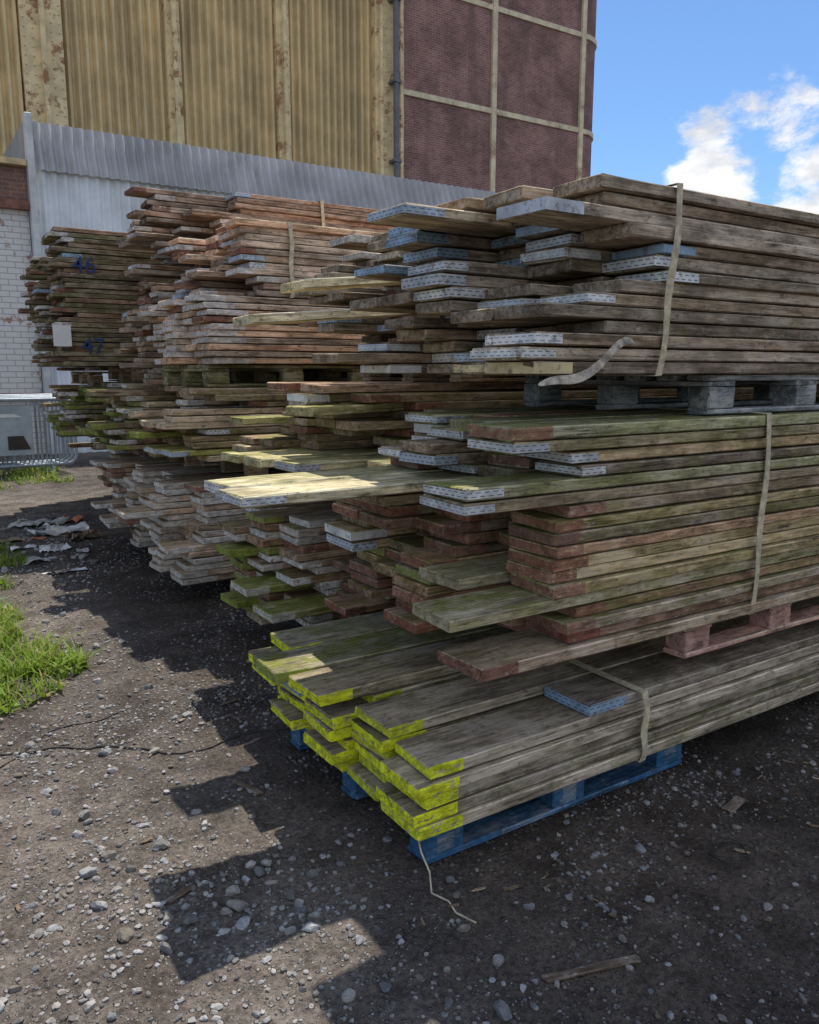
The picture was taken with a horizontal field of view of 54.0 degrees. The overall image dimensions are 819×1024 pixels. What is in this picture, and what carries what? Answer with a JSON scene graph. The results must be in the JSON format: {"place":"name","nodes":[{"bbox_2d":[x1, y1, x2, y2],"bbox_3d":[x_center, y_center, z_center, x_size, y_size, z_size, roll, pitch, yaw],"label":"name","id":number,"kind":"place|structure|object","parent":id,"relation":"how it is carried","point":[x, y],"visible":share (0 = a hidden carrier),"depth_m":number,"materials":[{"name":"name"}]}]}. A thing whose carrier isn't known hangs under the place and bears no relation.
{"place":"outdoors","nodes":[
{"label":"outdoors","id":0,"kind":"place"},
{"bbox_2d":[0,458,99,720],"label":"grass","id":1,"kind":"structure","parent":0,"point":[41,661],"depth_m":4.17,"materials":[{"name":"green plant"}]},
{"bbox_2d":[0,430,818,1023],"bbox_3d":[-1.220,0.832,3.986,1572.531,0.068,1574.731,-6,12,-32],"label":"ground","id":2,"kind":"structure","parent":0,"point":[318,808],"depth_m":2.48,"materials":[{"name":"stone"}]},
{"bbox_2d":[0,536,25,542],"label":"discarded cloth","id":3,"kind":"object","parent":2,"relation":"on","point":[12,539],"visible":0.97,"depth_m":7.16,"materials":[{"name":"fabric"}]},
{"bbox_2d":[0,209,45,454],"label":"brick wall","id":4,"kind":"structure","parent":2,"relation":"on","point":[20,371],"depth_m":14.26,"materials":[{"name":"brick"}]},
{"bbox_2d":[0,164,27,200],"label":"courses","id":5,"kind":"object","parent":4,"relation":"on","point":[13,184],"visible":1,"depth_m":13.91,"materials":[{"name":"red brick"}]},
{"bbox_2d":[0,156,26,166],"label":"ledge","id":6,"kind":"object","parent":5,"relation":"on","point":[11,161],"depth_m":13.75,"materials":[{"name":"stone"}]},
{"bbox_2d":[0,198,29,210],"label":"beam","id":7,"kind":"structure","parent":4,"relation":"on","point":[10,204],"depth_m":13.90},
{"bbox_2d":[0,393,43,393],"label":"plinth band","id":8,"kind":"object","parent":4,"relation":"attached to","point":[21,393],"visible":0.2,"depth_m":14.37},
{"bbox_2d":[10,544,36,549],"bbox_3d":[-3.277,0.294,6.836,0.218,0.036,0.124,-6,12,-32],"label":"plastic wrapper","id":9,"kind":"object","parent":2,"relation":"on","point":[25,547],"visible":0.94,"depth_m":6.83,"materials":[{"name":"white plastic"}]},
{"bbox_2d":[0,394,65,471],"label":"crowd control barrier","id":10,"kind":"object","parent":2,"relation":"on","point":[42,469],"visible":0.29,"depth_m":12.25,"materials":[{"name":"metal"}]},
{"bbox_2d":[0,395,69,472],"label":"crowd control barrier","id":11,"kind":"object","parent":2,"relation":"on","point":[66,457],"visible":0.27,"depth_m":12.10,"materials":[{"name":"metal"}]},
{"bbox_2d":[0,396,73,472],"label":"crowd control barrier","id":12,"kind":"object","parent":2,"relation":"on","point":[71,451],"visible":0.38,"depth_m":11.98,"materials":[{"name":"metal"}]},
{"bbox_2d":[24,556,49,564],"bbox_3d":[-2.981,0.381,6.414,0.209,0.046,0.182,-6,12,-32],"label":"discarded cloth","id":13,"kind":"object","parent":2,"relation":"on","point":[30,559],"visible":0.92,"depth_m":6.42,"materials":[{"name":"grey fabric"}]},
{"bbox_2d":[28,537,45,539],"bbox_3d":[-3.345,0.240,7.218,0.157,0.032,0.063,-7,12,-36],"label":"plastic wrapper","id":14,"kind":"object","parent":2,"relation":"on","point":[39,538],"visible":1,"depth_m":7.23,"materials":[{"name":"plastic"}]},
{"bbox_2d":[8,516,68,527],"bbox_3d":[-3.686,0.092,8.012,0.584,0.073,0.361,-6,12,-32],"label":"discarded cloth","id":15,"kind":"object","parent":2,"relation":"on","point":[23,521],"visible":1,"depth_m":8.00,"materials":[{"name":"grey fabric"}]},
{"bbox_2d":[0,397,77,472],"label":"crowd control barrier","id":16,"kind":"object","parent":2,"relation":"on","point":[16,432],"visible":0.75,"depth_m":11.68,"materials":[{"name":"metal"}]},
{"bbox_2d":[16,0,68,407],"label":"column","id":17,"kind":"structure","parent":2,"relation":"on","point":[30,60],"depth_m":20.56,"materials":[{"name":"beige metal"}]},
{"bbox_2d":[37,0,51,124],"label":"column web","id":18,"kind":"object","parent":17,"relation":"attached to","point":[44,59],"depth_m":20.44},
{"bbox_2d":[21,3,386,174],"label":"rivets","id":19,"kind":"object","parent":17,"relation":"attached to","point":[63,79],"visible":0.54,"depth_m":20.68,"materials":[{"name":"beige metal"}]},
{"bbox_2d":[0,527,99,579],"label":"rubble","id":20,"kind":"object","parent":2,"relation":"on","point":[69,565],"visible":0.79,"depth_m":6.58,"materials":[{"name":"stone"}]},
{"bbox_2d":[39,543,70,552],"bbox_3d":[-3.025,0.298,6.859,0.329,0.057,0.225,-15,18,-55],"label":"plastic sheet","id":21,"kind":"object","parent":2,"relation":"on","point":[54,547],"visible":1,"depth_m":6.84,"materials":[{"name":"white plastic"}]},
{"bbox_2d":[27,521,88,535],"bbox_3d":[-3.310,0.158,7.568,0.558,0.089,0.335,-6,12,-32],"label":"plastic sheet","id":22,"kind":"object","parent":2,"relation":"on","point":[54,530],"visible":0.99,"depth_m":7.55,"materials":[{"name":"white plastic"}]},
{"bbox_2d":[0,712,118,767],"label":"cable","id":23,"kind":"object","parent":2,"relation":"on","point":[57,729],"visible":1,"depth_m":3.43,"materials":[{"name":"black rubber"}]},
{"bbox_2d":[42,567,89,573],"bbox_3d":[-2.614,0.445,6.121,0.334,0.032,0.136,-6,12,-32],"label":"plastic sheet","id":24,"kind":"object","parent":2,"relation":"on","point":[82,568],"visible":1,"depth_m":6.10,"materials":[{"name":"white plastic"}]},
{"bbox_2d":[61,514,83,522],"bbox_3d":[-3.429,0.065,8.186,0.263,0.064,0.177,-2,10,-12],"label":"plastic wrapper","id":25,"kind":"object","parent":2,"relation":"on","point":[79,518],"visible":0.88,"depth_m":8.19,"materials":[{"name":"red plastic"}]},
{"bbox_2d":[75,548,88,552],"bbox_3d":[-2.772,0.319,6.807,0.111,0.033,0.118,-6,12,-32],"label":"discarded cloth","id":26,"kind":"object","parent":2,"relation":"on","point":[83,550],"visible":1,"depth_m":6.79,"materials":[{"name":"grey fabric"}]},
{"bbox_2d":[66,529,110,540],"bbox_3d":[-2.960,0.203,7.399,0.345,0.071,0.329,-6,12,-32],"label":"discarded cloth","id":27,"kind":"object","parent":2,"relation":"on","point":[89,533],"visible":1,"depth_m":7.33,"materials":[{"name":"brown fabric"}]},
{"bbox_2d":[0,727,290,755],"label":"cable","id":28,"kind":"object","parent":2,"relation":"on","point":[125,747],"visible":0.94,"depth_m":3.27,"materials":[{"name":"black rubber"}]},
{"bbox_2d":[161,0,184,144],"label":"column","id":29,"kind":"structure","parent":2,"relation":"on","point":[168,70],"depth_m":22.30,"materials":[{"name":"beige metal"}]},
{"bbox_2d":[60,0,167,141],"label":"cladding","id":30,"kind":"structure","parent":29,"relation":"attached to","point":[114,65],"depth_m":21.65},
{"bbox_2d":[169,0,181,144],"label":"column web","id":31,"kind":"object","parent":29,"relation":"attached to","point":[174,49],"depth_m":22.19},
{"bbox_2d":[178,0,275,157],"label":"cladding","id":32,"kind":"structure","parent":29,"relation":"attached to","point":[227,64],"depth_m":23.30,"materials":[{"name":"beige metal"}]},
{"bbox_2d":[3,112,499,454],"bbox_3d":[0.923,-5.184,21.388,20.530,5.860,4.170,-6,12,-32],"label":"corrugated fence","id":33,"kind":"object","parent":2,"relation":"on","point":[87,179],"visible":0.27,"depth_m":14.96,"materials":[{"name":"grey metal"}]},
{"bbox_2d":[272,0,291,159],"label":"column","id":34,"kind":"structure","parent":2,"relation":"on","point":[278,78],"depth_m":24.00,"materials":[{"name":"beige metal"}]},
{"bbox_2d":[280,0,289,160],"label":"column web","id":35,"kind":"object","parent":34,"relation":"attached to","point":[284,51],"depth_m":23.90},
{"bbox_2d":[288,0,371,172],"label":"cladding","id":36,"kind":"structure","parent":34,"relation":"attached to","point":[330,55],"depth_m":25.02,"materials":[{"name":"beige metal"}]},
{"bbox_2d":[371,0,393,175],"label":"corner column","id":37,"kind":"structure","parent":2,"relation":"on","point":[388,98],"depth_m":25.78,"materials":[{"name":"beige metal"}]},
{"bbox_2d":[378,0,383,174],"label":"corner rib","id":38,"kind":"object","parent":37,"relation":"attached to","point":[380,88],"visible":0.44,"depth_m":25.59,"materials":[{"name":"beige metal"}]},
{"bbox_2d":[388,78,401,84],"bbox_3d":[-0.462,-13.773,25.754,0.280,0.080,0.350,-6,12,-32],"label":"bracket","id":39,"kind":"object","parent":37,"relation":"attached to","point":[391,82],"visible":0.86,"depth_m":25.66,"materials":[{"name":"grey metal"}]},
{"bbox_2d":[389,158,401,163],"bbox_3d":[-0.462,-11.409,26.167,0.280,0.080,0.350,-6,12,-32],"label":"bracket","id":40,"kind":"object","parent":37,"relation":"attached to","point":[392,161],"visible":0.93,"depth_m":26.05,"materials":[{"name":"grey metal"}]},
{"bbox_2d":[399,0,402,177],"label":"corner rib","id":41,"kind":"object","parent":37,"relation":"attached to","point":[401,87],"visible":0.44,"depth_m":25.96,"materials":[{"name":"beige metal"}]},
{"bbox_2d":[393,0,398,176],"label":"drainpipe","id":42,"kind":"object","parent":2,"relation":"on","point":[396,76],"visible":0.5,"depth_m":25.65,"materials":[{"name":"grey metal"}]},
{"bbox_2d":[14,533,818,982],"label":"wood scraps","id":43,"kind":"object","parent":2,"relation":"on","point":[734,803],"visible":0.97,"depth_m":2.31,"materials":[{"name":"brown wood"}]},
{"bbox_2d":[418,841,476,923],"bbox_3d":[0.091,1.049,2.307,0.033,0.145,0.274,-7,12,-37],"label":"frayed rope","id":44,"kind":"object","parent":2,"relation":"on","point":[453,908],"visible":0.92,"depth_m":2.32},
{"bbox_2d":[290,728,681,863],"bbox_3d":[0.281,0.893,3.195,1.211,0.145,1.012,-6,12,-32],"label":"wooden pallet","id":45,"kind":"object","parent":2,"relation":"on","point":[458,839],"visible":0.16,"depth_m":2.78,"materials":[{"name":"blue wood"}]},
{"bbox_2d":[248,596,818,840],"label":"scaffold board stack","id":46,"kind":"object","parent":45,"relation":"on","point":[412,734],"visible":0.7,"depth_m":2.82,"materials":[{"name":"brown wood"}]},
{"bbox_2d":[663,603,818,658],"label":"wooden pallet","id":47,"kind":"object","parent":46,"relation":"on","point":[686,644],"visible":0.12,"depth_m":3.23,"materials":[{"name":"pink wood"}]},
{"bbox_3d":[3.101,0.147,4.900,1.213,0.146,1.009,-6,12,-32],"label":"wooden pallet","id":48,"kind":"object","parent":46,"relation":"on","visible":0},
{"bbox_2d":[204,398,818,682],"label":"scaffold board stack","id":49,"kind":"object","parent":48,"relation":"on","point":[552,535],"visible":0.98,"depth_m":2.78,"materials":[{"name":"brown wood"}]},
{"bbox_2d":[524,374,818,414],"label":"wooden pallet","id":50,"kind":"object","parent":49,"relation":"on","point":[705,394],"visible":0.93,"depth_m":3.21,"materials":[{"name":"grey wood"}]},
{"bbox_2d":[816,384,818,397],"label":"wooden pallet","id":51,"kind":"object","parent":49,"relation":"on","point":[817,390],"visible":0.04,"depth_m":4.80,"materials":[{"name":"brown wood"}]},
{"bbox_2d":[312,173,818,375],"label":"scaffold board stack","id":52,"kind":"object","parent":51,"relation":"on","point":[574,277],"visible":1,"depth_m":2.72,"materials":[{"name":"brown wood"}]},
{"bbox_2d":[538,337,634,385],"bbox_3d":[0.551,-0.448,2.381,0.430,0.145,0.051,-7,12,-37],"label":"torn strap","id":53,"kind":"object","parent":52,"relation":"attached to","point":[593,369],"visible":1,"depth_m":2.35,"materials":[{"name":"beige fabric"}]},
{"bbox_2d":[707,837,756,866],"bbox_3d":[1.009,1.068,2.525,0.179,0.032,0.123,-6,12,-32],"label":"wire coil","id":54,"kind":"object","parent":2,"relation":"on","point":[733,864],"visible":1,"depth_m":2.52,"materials":[{"name":"black metal"}]},
{"bbox_3d":[-12.234,-12.897,18.643,0.400,22.000,0.350,-6,12,-32],"label":"column","id":55,"kind":"object","parent":2,"relation":"on","visible":0},
{"bbox_2d":[0,0,24,155],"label":"cladding","id":56,"kind":"structure","parent":55,"relation":"attached to","point":[12,108],"depth_m":20.36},
{"bbox_2d":[403,0,596,192],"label":"brick tower","id":57,"kind":"structure","parent":0,"point":[497,96],"depth_m":28.53,"materials":[{"name":"brown brick"}]},
{"bbox_2d":[590,0,818,213],"label":"sky","id":58,"kind":"structure","parent":0,"point":[716,97],"materials":[{"name":"blue"}]},
{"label":"wooden pallet","id":59,"kind":"object","parent":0,"visible":0},
{"bbox_2d":[216,500,396,625],"bbox_3d":[1.094,0.138,5.365,4.632,0.598,1.202,-6,12,-32],"label":"scaffold board stack","id":60,"kind":"object","parent":59,"relation":"on","point":[288,561],"visible":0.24,"depth_m":4.29,"materials":[{"name":"brown wood"}]},
{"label":"wooden pallet","id":61,"kind":"object","parent":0,"visible":0},
{"bbox_2d":[221,381,753,501],"bbox_3d":[1.082,-0.576,5.240,4.716,0.562,1.226,-6,12,-32],"label":"scaffold board stack","id":62,"kind":"object","parent":61,"relation":"on","point":[337,425],"visible":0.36,"depth_m":4.02,"materials":[{"name":"brown wood"}]},
{"bbox_2d":[362,364,525,381],"bbox_3d":[0.485,-0.850,4.770,1.213,0.145,1.006,-6,12,-32],"label":"wooden pallet","id":63,"kind":"object","parent":62,"relation":"on","point":[442,377],"visible":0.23,"depth_m":4.47,"materials":[{"name":"brown wood"}]},
{"bbox_2d":[232,232,424,342],"bbox_3d":[1.327,-1.310,5.257,5.420,0.598,1.241,-6,12,-32],"label":"scaffold board stack","id":64,"kind":"object","parent":63,"relation":"on","point":[333,285],"visible":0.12,"depth_m":4.13,"materials":[{"name":"brown wood"}]},
{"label":"wooden pallet","id":65,"kind":"object","parent":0,"visible":0},
{"bbox_2d":[116,465,286,585],"bbox_3d":[-0.176,-0.101,6.609,4.384,0.640,1.216,-6,12,-32],"label":"scaffold board stack","id":66,"kind":"object","parent":65,"relation":"on","point":[180,513],"visible":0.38,"depth_m":5.30,"materials":[{"name":"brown wood"}]},
{"bbox_2d":[199,460,289,476],"bbox_3d":[-0.844,-0.409,6.086,1.213,0.146,1.012,-6,12,-32],"label":"wooden pallet","id":67,"kind":"object","parent":66,"relation":"on","point":[231,467],"visible":0.14,"depth_m":5.75,"materials":[{"name":"brown wood"}]},
{"bbox_2d":[124,385,304,461],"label":"scaffold board stack","id":68,"kind":"object","parent":67,"relation":"on","point":[199,425],"visible":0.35,"depth_m":5.22,"materials":[{"name":"brown wood"}]},
{"bbox_2d":[162,365,370,386],"bbox_3d":[-1.053,-0.991,5.847,1.211,0.147,1.012,-6,12,-32],"label":"wooden pallet","id":69,"kind":"object","parent":68,"relation":"on","point":[208,375],"visible":0.91,"depth_m":5.55,"materials":[{"name":"brown wood"}]},
{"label":"wooden pallet","id":70,"kind":"object","parent":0,"visible":0},
{"bbox_2d":[137,294,364,365],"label":"scaffold board stack","id":71,"kind":"object","parent":70,"relation":"on","point":[198,329],"visible":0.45,"depth_m":5.29,"materials":[{"name":"brown wood"}]},
{"bbox_2d":[166,217,382,299],"bbox_3d":[0.290,-1.878,6.603,4.396,0.480,1.240,-6,12,-32],"label":"scaffold board stack","id":72,"kind":"object","parent":71,"relation":"on","point":[246,257],"visible":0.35,"depth_m":5.28,"materials":[{"name":"brown wood"}]},
{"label":"wooden pallet","id":73,"kind":"object","parent":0,"visible":0},
{"bbox_2d":[90,456,184,547],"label":"scaffold board stack","id":74,"kind":"object","parent":73,"relation":"on","point":[120,472],"visible":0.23,"depth_m":6.67,"materials":[{"name":"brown wood"}]},
{"bbox_2d":[167,456,199,465],"bbox_3d":[-1.552,-0.554,7.167,1.213,0.146,1.013,-6,12,-32],"label":"wooden pallet","id":75,"kind":"object","parent":74,"relation":"on","point":[192,461],"visible":0.06,"depth_m":6.48,"materials":[{"name":"brown wood"}]},
{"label":"wooden pallet","id":76,"kind":"object","parent":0,"visible":0},
{"bbox_2d":[79,383,183,450],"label":"scaffold board stack","id":77,"kind":"object","parent":76,"relation":"on","point":[136,397],"visible":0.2,"depth_m":6.38,"materials":[{"name":"brown wood"}]},
{"bbox_2d":[113,309,433,384],"bbox_3d":[-0.512,-1.544,7.707,4.543,0.597,1.250,-6,12,-32],"label":"scaffold board stack","id":78,"kind":"object","parent":77,"relation":"on","point":[144,350],"visible":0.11,"depth_m":6.39,"materials":[{"name":"brown wood"}]},
{"bbox_2d":[118,186,395,309],"bbox_3d":[-0.248,-2.314,7.748,4.873,0.904,1.253,-6,12,-32],"label":"scaffold board stack","id":79,"kind":"object","parent":78,"relation":"on","point":[162,220],"visible":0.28,"depth_m":6.48,"materials":[{"name":"brown wood"}]},
{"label":"wooden pallet","id":80,"kind":"object","parent":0,"visible":0},
{"bbox_2d":[103,449,149,499],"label":"scaffold board stack","id":81,"kind":"object","parent":80,"relation":"on","point":[131,453],"visible":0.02,"depth_m":8.26,"materials":[{"name":"brown wood"}]},
{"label":"wooden pallet","id":82,"kind":"object","parent":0,"visible":0},
{"bbox_2d":[55,382,143,437],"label":"scaffold board stack","id":83,"kind":"object","parent":82,"relation":"on","point":[97,410],"visible":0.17,"depth_m":7.67,"materials":[{"name":"brown wood"}]},
{"bbox_2d":[108,367,147,381],"bbox_3d":[-2.370,-1.419,8.294,1.214,0.146,1.009,-6,12,-32],"label":"wooden pallet","id":84,"kind":"object","parent":83,"relation":"on","point":[119,374],"visible":0.3,"depth_m":7.96,"materials":[{"name":"brown wood"}]},
{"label":"wooden pallet","id":85,"kind":"object","parent":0,"visible":0},
{"bbox_2d":[18,226,180,366],"bbox_3d":[-1.619,-2.159,8.622,4.573,1.192,1.215,-6,12,-32],"label":"scaffold board stack","id":86,"kind":"object","parent":85,"relation":"on","point":[83,299],"visible":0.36,"depth_m":7.22,"materials":[{"name":"brown wood"}]},
{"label":"wooden pallet","id":87,"kind":"object","parent":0,"visible":0},
{"bbox_2d":[68,438,127,486],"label":"scaffold board stack","id":88,"kind":"object","parent":87,"relation":"on","point":[103,478],"visible":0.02,"depth_m":9.56,"materials":[{"name":"brown wood"}]},
{"bbox_2d":[42,385,98,436],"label":"scaffold board stack","id":89,"kind":"object","parent":88,"relation":"on","point":[58,420],"visible":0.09,"depth_m":9.08,"materials":[{"name":"brown wood"}]},
{"bbox_2d":[71,371,118,384],"bbox_3d":[-3.244,-1.579,9.446,1.213,0.145,1.010,-6,12,-32],"label":"wooden pallet","id":90,"kind":"object","parent":89,"relation":"on","point":[82,377],"visible":0.38,"depth_m":8.92,"materials":[{"name":"brown wood"}]},
{"bbox_2d":[19,256,109,370],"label":"scaffold board stack","id":91,"kind":"object","parent":90,"relation":"on","point":[37,269],"visible":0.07,"depth_m":8.80,"materials":[{"name":"brown wood"}]}
]}

